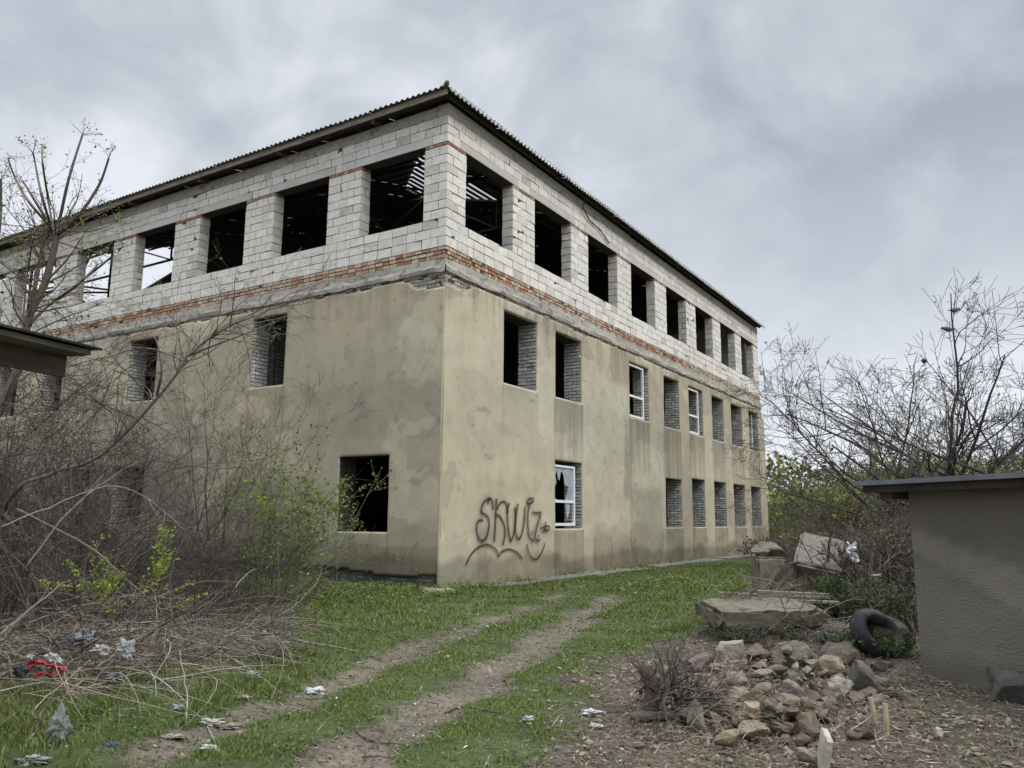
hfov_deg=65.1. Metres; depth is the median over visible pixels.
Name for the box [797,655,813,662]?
rubble stone
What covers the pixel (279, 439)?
bare shrub
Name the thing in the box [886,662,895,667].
rubble stone
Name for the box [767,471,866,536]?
green bush
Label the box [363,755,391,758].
dead branch
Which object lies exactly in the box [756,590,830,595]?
plank
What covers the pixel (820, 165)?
sky
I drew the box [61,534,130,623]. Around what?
leafy bush
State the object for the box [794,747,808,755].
stone
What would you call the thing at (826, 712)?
rubble stone
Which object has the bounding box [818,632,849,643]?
rubber hose
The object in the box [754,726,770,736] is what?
rubble stone
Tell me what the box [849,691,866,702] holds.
rubble stone
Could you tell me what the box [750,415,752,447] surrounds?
window
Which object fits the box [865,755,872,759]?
loose stone
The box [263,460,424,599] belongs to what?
leafy sapling
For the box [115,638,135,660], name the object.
plastic bag
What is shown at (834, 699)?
rubble stone
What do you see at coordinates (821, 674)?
rubble stone
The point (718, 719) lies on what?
rubble stone
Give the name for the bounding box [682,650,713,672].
stone
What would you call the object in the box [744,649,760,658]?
rubble stone
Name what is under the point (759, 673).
rubble stone
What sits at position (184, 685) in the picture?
dead branch
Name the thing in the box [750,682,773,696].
rubble stone
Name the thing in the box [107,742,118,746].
plastic bag
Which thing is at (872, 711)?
cut stake
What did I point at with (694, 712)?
stone
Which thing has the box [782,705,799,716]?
rubble stone
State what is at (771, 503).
green bush
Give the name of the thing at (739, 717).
rubble stone
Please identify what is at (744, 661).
rubble stone
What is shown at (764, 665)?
rubble stone
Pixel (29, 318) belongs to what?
lopped tree
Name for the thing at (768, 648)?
rubble stone
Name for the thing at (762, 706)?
rubble stone
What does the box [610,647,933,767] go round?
rubble crumbs
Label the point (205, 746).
paper scrap
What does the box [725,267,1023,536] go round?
bare tree
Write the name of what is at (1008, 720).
stone
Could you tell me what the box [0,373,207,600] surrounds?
bare shrub
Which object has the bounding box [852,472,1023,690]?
shed
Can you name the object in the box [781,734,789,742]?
rubble stone
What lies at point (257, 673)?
plastic bag
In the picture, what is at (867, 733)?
rubble stone
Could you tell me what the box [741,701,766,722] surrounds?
stone
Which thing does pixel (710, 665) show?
rubble stone
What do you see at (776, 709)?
rubble
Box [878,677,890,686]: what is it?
rubble stone
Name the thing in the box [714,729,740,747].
rubble stone
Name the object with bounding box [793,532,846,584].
concrete block
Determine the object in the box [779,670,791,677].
rubble stone
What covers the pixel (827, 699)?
stone
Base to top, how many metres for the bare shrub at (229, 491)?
3.832 m
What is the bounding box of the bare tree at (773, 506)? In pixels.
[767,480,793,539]
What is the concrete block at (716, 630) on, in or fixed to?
on the ground at (251, 709)
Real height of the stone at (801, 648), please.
0.246 m
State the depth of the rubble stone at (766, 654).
6.35 m
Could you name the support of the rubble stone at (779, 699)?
on the stone
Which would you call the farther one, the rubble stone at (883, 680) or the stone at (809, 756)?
the rubble stone at (883, 680)
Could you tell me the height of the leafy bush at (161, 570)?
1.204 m
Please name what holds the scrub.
on the ground at (251, 709)
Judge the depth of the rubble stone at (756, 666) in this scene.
6.09 m
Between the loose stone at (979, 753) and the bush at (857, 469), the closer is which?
the loose stone at (979, 753)
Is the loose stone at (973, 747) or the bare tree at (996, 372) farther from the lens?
the bare tree at (996, 372)
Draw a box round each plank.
[718,592,829,598]
[741,597,839,603]
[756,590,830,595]
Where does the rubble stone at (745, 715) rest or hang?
on the rubble stone at (754, 717)
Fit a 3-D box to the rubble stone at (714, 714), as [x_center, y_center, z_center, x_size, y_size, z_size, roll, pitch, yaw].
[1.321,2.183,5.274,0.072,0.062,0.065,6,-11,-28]
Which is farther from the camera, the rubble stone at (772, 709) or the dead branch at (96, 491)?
the dead branch at (96, 491)
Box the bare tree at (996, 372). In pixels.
[803,356,1023,505]
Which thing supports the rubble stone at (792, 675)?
on the ground at (251, 709)
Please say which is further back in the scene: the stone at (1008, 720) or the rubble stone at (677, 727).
the stone at (1008, 720)
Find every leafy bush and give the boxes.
[38,524,207,625]
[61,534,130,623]
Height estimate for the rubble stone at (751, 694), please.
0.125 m
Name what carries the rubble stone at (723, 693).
on the rubble stone
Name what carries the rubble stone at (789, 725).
on the ground at (251, 709)
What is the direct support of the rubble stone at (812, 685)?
on the ground at (251, 709)
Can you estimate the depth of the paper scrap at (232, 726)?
5.31 m
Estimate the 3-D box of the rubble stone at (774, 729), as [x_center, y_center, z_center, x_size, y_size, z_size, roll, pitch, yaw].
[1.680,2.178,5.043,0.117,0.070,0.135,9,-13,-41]
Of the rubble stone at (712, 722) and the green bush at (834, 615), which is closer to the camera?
the rubble stone at (712, 722)
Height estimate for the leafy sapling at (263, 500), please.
3.099 m
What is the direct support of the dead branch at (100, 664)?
on the brush heap at (35, 637)
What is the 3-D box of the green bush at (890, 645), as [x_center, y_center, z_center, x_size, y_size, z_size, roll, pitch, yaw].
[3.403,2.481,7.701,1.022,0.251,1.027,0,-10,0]
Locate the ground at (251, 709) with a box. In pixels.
[0,541,1023,767]
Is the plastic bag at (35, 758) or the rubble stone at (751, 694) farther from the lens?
the rubble stone at (751, 694)
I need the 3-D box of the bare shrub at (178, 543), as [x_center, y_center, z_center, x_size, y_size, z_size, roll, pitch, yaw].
[-4.646,2.304,10.841,1.428,1.771,2.973,-8,-13,41]
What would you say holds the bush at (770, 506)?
on the ground at (251, 709)
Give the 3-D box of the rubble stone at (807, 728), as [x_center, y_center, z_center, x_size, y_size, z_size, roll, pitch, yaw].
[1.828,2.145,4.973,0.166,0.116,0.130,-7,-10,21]
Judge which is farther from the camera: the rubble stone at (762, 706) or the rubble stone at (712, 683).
the rubble stone at (712, 683)
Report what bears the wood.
on the ground at (251, 709)
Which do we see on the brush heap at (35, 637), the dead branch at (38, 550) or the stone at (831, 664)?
the dead branch at (38, 550)
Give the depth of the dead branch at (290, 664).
7.05 m
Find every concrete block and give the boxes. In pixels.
[708,623,732,637]
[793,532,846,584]
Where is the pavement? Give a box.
[483,554,755,587]
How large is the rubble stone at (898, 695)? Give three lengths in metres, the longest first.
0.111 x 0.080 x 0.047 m
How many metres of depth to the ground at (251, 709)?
5.72 m
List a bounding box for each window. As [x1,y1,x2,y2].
[555,464,574,525]
[629,363,643,419]
[688,388,698,434]
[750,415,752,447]
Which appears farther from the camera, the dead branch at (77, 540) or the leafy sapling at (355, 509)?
the leafy sapling at (355, 509)
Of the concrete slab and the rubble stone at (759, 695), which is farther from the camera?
the concrete slab
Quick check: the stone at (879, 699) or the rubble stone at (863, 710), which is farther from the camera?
the stone at (879, 699)
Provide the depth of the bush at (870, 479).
16.46 m
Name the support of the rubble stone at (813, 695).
on the ground at (251, 709)
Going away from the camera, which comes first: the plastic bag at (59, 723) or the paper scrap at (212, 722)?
the plastic bag at (59, 723)
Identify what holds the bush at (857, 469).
on the ground at (251, 709)
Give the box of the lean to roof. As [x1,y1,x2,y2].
[0,323,101,377]
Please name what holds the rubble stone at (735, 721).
on the ground at (251, 709)
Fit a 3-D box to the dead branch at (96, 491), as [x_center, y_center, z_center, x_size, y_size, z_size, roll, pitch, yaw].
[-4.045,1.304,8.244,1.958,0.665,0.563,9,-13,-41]
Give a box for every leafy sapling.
[195,406,353,606]
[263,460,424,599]
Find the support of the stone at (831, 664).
on the ground at (251, 709)
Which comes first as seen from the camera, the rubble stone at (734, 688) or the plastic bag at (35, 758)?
the plastic bag at (35, 758)
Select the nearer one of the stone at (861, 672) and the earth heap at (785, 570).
the stone at (861, 672)
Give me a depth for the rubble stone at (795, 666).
6.11 m
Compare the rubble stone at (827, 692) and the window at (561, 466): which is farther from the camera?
the window at (561, 466)
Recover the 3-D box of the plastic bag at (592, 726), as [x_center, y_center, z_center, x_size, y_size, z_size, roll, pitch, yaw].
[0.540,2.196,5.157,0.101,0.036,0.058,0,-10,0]
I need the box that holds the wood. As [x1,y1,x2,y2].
[766,447,1023,495]
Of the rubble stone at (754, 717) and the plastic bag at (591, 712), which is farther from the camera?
the plastic bag at (591, 712)
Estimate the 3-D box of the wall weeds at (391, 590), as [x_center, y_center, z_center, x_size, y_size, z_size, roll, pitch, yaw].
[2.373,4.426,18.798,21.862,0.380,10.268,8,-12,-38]
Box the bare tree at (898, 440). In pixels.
[757,314,1023,512]
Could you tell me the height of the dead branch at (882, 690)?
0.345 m
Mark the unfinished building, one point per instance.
(528, 360)
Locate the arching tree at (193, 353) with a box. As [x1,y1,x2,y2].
[0,237,377,529]
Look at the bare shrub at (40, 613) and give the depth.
11.57 m
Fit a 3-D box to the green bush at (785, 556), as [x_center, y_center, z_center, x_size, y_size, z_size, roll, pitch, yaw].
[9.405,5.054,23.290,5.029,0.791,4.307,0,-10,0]
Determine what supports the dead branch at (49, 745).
on the ground at (251, 709)
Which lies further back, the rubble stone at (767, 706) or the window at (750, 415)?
the window at (750, 415)
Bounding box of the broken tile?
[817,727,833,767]
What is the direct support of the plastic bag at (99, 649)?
on the brush heap at (35, 637)
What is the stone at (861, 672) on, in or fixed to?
on the ground at (251, 709)
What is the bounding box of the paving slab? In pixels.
[423,588,452,593]
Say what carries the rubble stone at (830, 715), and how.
on the ground at (251, 709)
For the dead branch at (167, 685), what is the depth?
6.00 m
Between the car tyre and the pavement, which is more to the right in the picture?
the car tyre
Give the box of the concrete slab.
[695,597,827,628]
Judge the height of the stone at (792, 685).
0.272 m
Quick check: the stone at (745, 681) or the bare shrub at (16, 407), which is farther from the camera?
the bare shrub at (16, 407)
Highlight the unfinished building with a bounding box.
[0,80,768,587]
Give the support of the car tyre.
on the ground at (251, 709)
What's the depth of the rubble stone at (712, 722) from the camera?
5.15 m
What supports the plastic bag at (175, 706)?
on the ground at (251, 709)
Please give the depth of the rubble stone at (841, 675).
5.90 m
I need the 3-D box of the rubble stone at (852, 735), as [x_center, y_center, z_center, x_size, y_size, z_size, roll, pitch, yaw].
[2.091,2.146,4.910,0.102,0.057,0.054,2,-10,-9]
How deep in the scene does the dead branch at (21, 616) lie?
6.71 m
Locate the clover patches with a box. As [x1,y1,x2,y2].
[0,576,743,763]
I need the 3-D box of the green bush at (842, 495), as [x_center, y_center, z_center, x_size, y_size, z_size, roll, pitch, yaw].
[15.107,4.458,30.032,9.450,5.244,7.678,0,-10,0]
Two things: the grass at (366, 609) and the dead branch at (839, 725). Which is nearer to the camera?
the dead branch at (839, 725)
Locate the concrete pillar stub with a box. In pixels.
[751,541,785,596]
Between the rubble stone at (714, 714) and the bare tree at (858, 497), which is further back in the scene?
the bare tree at (858, 497)
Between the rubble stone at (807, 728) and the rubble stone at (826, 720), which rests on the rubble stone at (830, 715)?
the rubble stone at (826, 720)
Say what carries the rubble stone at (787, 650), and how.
on the stone at (801, 648)
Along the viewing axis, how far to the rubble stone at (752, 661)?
6.34 m
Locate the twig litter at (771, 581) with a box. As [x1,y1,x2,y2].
[663,556,894,642]
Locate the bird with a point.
(948, 328)
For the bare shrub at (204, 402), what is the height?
5.599 m
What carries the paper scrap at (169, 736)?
on the ground at (251, 709)
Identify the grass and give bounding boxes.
[0,620,1022,767]
[1,561,766,636]
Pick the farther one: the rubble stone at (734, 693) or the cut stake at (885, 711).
the rubble stone at (734, 693)
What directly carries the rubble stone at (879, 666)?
on the ground at (251, 709)
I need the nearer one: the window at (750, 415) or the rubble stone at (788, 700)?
the rubble stone at (788, 700)
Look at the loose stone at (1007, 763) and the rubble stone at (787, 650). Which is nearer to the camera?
the loose stone at (1007, 763)
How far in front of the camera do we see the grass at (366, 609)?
12.94 m
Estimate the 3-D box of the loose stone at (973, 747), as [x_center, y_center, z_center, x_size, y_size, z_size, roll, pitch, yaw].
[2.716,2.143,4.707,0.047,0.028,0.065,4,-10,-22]
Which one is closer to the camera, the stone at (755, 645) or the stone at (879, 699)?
the stone at (879, 699)
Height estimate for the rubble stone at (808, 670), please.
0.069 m
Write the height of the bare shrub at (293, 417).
4.067 m
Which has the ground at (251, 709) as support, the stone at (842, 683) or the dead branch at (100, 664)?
the stone at (842, 683)
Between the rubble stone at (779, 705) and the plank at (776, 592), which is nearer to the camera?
the rubble stone at (779, 705)
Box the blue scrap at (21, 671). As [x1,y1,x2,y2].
[12,664,29,676]
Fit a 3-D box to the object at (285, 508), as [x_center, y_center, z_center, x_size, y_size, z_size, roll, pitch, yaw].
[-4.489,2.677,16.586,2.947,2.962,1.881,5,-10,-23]
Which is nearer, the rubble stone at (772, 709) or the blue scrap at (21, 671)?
the rubble stone at (772, 709)
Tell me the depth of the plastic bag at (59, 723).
4.71 m
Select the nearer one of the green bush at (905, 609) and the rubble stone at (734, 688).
the rubble stone at (734, 688)
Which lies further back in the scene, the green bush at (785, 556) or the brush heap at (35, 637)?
the green bush at (785, 556)
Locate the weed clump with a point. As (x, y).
(753, 634)
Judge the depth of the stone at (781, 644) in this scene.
7.74 m
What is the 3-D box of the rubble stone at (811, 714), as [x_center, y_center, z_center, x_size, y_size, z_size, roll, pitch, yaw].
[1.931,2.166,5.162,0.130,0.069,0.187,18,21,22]
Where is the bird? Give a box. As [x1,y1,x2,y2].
[940,327,954,332]
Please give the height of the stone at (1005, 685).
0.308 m
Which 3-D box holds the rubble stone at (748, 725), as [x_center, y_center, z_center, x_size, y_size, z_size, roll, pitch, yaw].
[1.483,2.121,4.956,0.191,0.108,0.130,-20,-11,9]
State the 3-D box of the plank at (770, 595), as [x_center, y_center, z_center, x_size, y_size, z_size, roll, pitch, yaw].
[3.317,2.683,10.187,1.351,0.058,0.120,-1,-10,9]
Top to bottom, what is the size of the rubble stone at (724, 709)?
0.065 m
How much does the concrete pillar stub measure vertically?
0.959 m
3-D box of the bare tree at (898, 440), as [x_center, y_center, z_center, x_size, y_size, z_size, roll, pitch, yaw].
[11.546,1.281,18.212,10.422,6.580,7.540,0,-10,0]
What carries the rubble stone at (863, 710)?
on the ground at (251, 709)
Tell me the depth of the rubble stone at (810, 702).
5.30 m
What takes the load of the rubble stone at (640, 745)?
on the ground at (251, 709)
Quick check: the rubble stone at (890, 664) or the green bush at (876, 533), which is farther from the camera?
the green bush at (876, 533)
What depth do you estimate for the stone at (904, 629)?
7.78 m
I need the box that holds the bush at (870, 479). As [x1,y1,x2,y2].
[776,435,947,553]
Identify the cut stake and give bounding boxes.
[867,697,877,725]
[882,703,889,736]
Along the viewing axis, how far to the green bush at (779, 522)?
48.05 m
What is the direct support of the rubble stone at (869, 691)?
on the ground at (251, 709)
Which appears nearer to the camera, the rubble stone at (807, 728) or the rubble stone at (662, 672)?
the rubble stone at (807, 728)
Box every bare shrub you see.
[0,354,229,615]
[0,357,114,608]
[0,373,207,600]
[0,415,144,635]
[0,489,179,625]
[60,490,283,616]
[65,382,297,593]
[93,312,306,586]
[146,400,273,589]
[213,343,381,588]
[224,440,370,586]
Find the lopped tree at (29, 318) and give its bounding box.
[0,116,151,426]
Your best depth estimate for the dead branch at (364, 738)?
5.03 m
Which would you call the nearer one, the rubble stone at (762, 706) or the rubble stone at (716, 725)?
the rubble stone at (716, 725)
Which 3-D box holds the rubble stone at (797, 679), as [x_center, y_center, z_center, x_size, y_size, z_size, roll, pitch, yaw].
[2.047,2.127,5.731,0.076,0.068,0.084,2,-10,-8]
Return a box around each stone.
[578,751,586,757]
[584,739,594,744]
[634,742,645,748]
[655,666,668,678]
[675,725,682,729]
[680,713,687,724]
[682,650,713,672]
[687,699,706,731]
[702,681,718,693]
[707,719,718,724]
[708,663,723,668]
[708,711,718,718]
[709,715,722,721]
[711,723,720,728]
[713,640,744,661]
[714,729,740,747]
[715,704,733,713]
[719,690,728,696]
[720,695,736,708]
[726,671,748,685]
[726,690,744,697]
[728,680,739,686]
[729,686,746,691]
[731,710,744,719]
[731,718,738,724]
[737,691,756,701]
[737,720,767,738]
[739,710,757,723]
[740,658,747,664]
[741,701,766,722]
[742,713,752,718]
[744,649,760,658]
[745,643,762,655]
[745,656,757,664]
[750,669,772,678]
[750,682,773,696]
[752,663,762,669]
[754,694,765,699]
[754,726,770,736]
[756,648,770,659]
[758,661,767,668]
[760,697,773,711]
[760,712,776,719]
[763,644,775,657]
[763,699,774,709]
[768,706,778,714]
[769,664,788,673]
[770,646,783,664]
[770,726,792,735]
[771,721,793,733]
[776,696,781,702]
[776,702,786,711]
[777,641,787,656]
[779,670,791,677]
[780,679,806,696]
[781,645,792,655]
[781,694,800,706]
[781,714,791,720]
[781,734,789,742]
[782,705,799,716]
[784,640,817,668]
[784,722,792,728]
[787,671,797,679]
[791,662,798,668]
[792,677,802,685]
[793,720,819,737]
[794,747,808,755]
[795,732,811,746]
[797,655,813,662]
[797,749,816,764]
[799,696,816,708]
[801,665,811,674]
[803,659,816,672]
[805,711,820,728]
[807,680,818,689]
[808,690,820,699]
[814,696,831,708]
[815,655,844,676]
[816,709,829,717]
[817,669,827,677]
[817,713,834,720]
[819,686,834,697]
[820,678,833,688]
[821,641,861,667]
[822,704,838,713]
[823,717,830,722]
[827,676,853,694]
[831,673,845,678]
[831,697,839,705]
[846,730,862,739]
[847,659,879,691]
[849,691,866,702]
[856,615,912,647]
[856,708,866,713]
[859,686,878,698]
[861,726,876,739]
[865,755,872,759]
[867,693,884,705]
[870,662,888,671]
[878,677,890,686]
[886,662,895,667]
[887,692,903,698]
[935,726,943,739]
[970,746,980,751]
[973,752,982,756]
[986,667,1023,704]
[1001,761,1013,766]
[1004,717,1012,725]
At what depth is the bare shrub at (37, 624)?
8.45 m
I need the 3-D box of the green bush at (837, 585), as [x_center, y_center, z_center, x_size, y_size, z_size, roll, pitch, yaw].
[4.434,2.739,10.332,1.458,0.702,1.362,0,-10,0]
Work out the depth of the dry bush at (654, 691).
5.37 m
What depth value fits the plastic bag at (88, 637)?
6.38 m
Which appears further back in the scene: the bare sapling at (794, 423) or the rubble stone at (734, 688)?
the bare sapling at (794, 423)
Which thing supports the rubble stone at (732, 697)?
on the ground at (251, 709)
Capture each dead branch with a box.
[0,485,199,542]
[0,548,95,635]
[16,508,174,621]
[24,648,215,747]
[25,451,140,568]
[33,659,90,746]
[45,607,142,715]
[162,616,284,664]
[167,637,187,725]
[233,569,255,608]
[257,640,313,678]
[355,719,410,746]
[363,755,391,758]
[445,706,503,713]
[815,659,888,746]
[839,665,920,697]
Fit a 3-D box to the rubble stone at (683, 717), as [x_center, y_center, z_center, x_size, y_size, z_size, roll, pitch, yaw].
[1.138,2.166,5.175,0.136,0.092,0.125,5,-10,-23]
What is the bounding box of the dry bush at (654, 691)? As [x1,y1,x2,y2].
[604,625,748,732]
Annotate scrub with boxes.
[727,495,914,593]
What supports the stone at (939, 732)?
on the ground at (251, 709)
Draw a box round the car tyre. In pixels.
[849,608,905,658]
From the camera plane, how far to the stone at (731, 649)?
6.86 m
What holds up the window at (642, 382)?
in the unfinished building
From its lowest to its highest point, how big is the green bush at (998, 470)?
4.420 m
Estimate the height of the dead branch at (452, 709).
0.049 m
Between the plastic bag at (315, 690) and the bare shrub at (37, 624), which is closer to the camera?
the plastic bag at (315, 690)
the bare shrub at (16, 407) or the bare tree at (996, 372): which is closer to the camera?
the bare shrub at (16, 407)
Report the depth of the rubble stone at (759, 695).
5.40 m
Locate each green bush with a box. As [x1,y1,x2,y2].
[727,536,798,555]
[749,546,795,562]
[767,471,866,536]
[767,480,856,545]
[767,516,913,597]
[769,490,818,541]
[770,521,899,574]
[771,484,902,539]
[777,505,914,607]
[791,587,857,623]
[801,569,914,623]
[803,440,1022,535]
[822,627,920,660]
[827,579,917,634]
[863,445,1023,524]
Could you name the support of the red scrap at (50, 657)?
on the brush heap at (35, 637)
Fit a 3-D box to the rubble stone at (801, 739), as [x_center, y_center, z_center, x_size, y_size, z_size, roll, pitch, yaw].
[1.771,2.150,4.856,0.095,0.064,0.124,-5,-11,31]
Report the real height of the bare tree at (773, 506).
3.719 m
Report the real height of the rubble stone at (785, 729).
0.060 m
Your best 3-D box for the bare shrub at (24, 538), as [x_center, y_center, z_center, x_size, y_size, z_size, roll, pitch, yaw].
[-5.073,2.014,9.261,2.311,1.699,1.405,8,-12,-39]
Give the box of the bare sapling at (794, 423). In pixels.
[715,338,904,538]
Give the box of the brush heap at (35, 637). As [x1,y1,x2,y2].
[0,522,374,741]
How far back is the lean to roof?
4.44 m
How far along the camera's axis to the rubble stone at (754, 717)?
5.09 m
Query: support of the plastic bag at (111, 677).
on the brush heap at (35, 637)
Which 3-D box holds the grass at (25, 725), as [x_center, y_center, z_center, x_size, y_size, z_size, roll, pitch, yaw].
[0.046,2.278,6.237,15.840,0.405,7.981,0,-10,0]
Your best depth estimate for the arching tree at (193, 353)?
9.70 m
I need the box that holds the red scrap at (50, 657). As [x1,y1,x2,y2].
[18,652,65,678]
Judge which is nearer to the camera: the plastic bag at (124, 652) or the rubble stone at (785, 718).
the rubble stone at (785, 718)
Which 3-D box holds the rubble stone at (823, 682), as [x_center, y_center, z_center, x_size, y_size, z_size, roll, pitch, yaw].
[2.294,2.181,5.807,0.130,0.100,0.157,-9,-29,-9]
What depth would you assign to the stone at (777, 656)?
6.24 m
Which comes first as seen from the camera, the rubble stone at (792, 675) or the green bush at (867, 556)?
the rubble stone at (792, 675)
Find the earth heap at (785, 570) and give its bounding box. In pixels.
[767,562,868,599]
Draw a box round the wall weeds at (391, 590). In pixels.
[160,554,751,608]
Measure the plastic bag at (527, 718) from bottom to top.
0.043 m
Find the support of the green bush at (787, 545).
on the ground at (251, 709)
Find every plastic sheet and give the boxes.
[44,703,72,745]
[846,541,859,561]
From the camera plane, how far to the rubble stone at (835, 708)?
5.35 m
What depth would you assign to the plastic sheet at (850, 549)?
9.40 m
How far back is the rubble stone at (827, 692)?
5.55 m
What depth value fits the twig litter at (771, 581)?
9.19 m
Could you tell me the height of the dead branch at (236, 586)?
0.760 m
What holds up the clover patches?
on the ground at (251, 709)
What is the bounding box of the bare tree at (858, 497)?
[724,344,1012,539]
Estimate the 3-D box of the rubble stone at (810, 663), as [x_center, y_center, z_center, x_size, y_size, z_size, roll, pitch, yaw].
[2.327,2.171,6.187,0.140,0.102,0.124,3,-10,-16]
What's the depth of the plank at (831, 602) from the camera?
9.78 m
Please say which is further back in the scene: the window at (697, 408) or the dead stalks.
the window at (697, 408)
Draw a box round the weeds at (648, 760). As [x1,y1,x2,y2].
[2,610,1023,767]
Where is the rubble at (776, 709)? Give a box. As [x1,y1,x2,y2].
[553,628,908,767]
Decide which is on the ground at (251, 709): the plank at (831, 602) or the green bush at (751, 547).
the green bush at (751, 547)
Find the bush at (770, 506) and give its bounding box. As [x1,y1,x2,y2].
[767,478,831,533]
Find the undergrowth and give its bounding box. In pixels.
[0,242,386,633]
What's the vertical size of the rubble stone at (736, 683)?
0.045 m
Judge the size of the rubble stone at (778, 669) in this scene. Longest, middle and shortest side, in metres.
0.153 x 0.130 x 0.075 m
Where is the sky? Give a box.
[0,0,1023,493]
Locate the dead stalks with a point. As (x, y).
(842, 759)
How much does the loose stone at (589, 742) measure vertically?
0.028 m
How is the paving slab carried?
on the ground at (251, 709)
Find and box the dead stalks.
[0,592,1023,767]
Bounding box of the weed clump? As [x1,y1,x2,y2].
[691,622,840,648]
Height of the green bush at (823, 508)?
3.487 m
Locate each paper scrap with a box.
[159,733,184,739]
[197,744,220,751]
[198,718,225,726]
[214,723,243,729]
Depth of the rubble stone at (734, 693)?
5.52 m
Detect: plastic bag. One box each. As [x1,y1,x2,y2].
[12,754,51,766]
[68,628,99,645]
[88,644,111,655]
[103,671,123,683]
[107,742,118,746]
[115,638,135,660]
[171,704,184,710]
[241,671,259,678]
[304,686,324,694]
[520,715,535,721]
[580,708,605,716]
[589,723,603,728]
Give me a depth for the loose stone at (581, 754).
4.53 m
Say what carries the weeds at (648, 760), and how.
on the ground at (251, 709)
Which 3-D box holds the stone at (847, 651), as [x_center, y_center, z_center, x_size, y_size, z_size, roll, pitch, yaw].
[2.897,2.426,7.132,0.392,0.269,0.236,5,-11,-28]
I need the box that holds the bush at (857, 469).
[815,430,908,531]
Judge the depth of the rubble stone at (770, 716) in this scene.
5.22 m

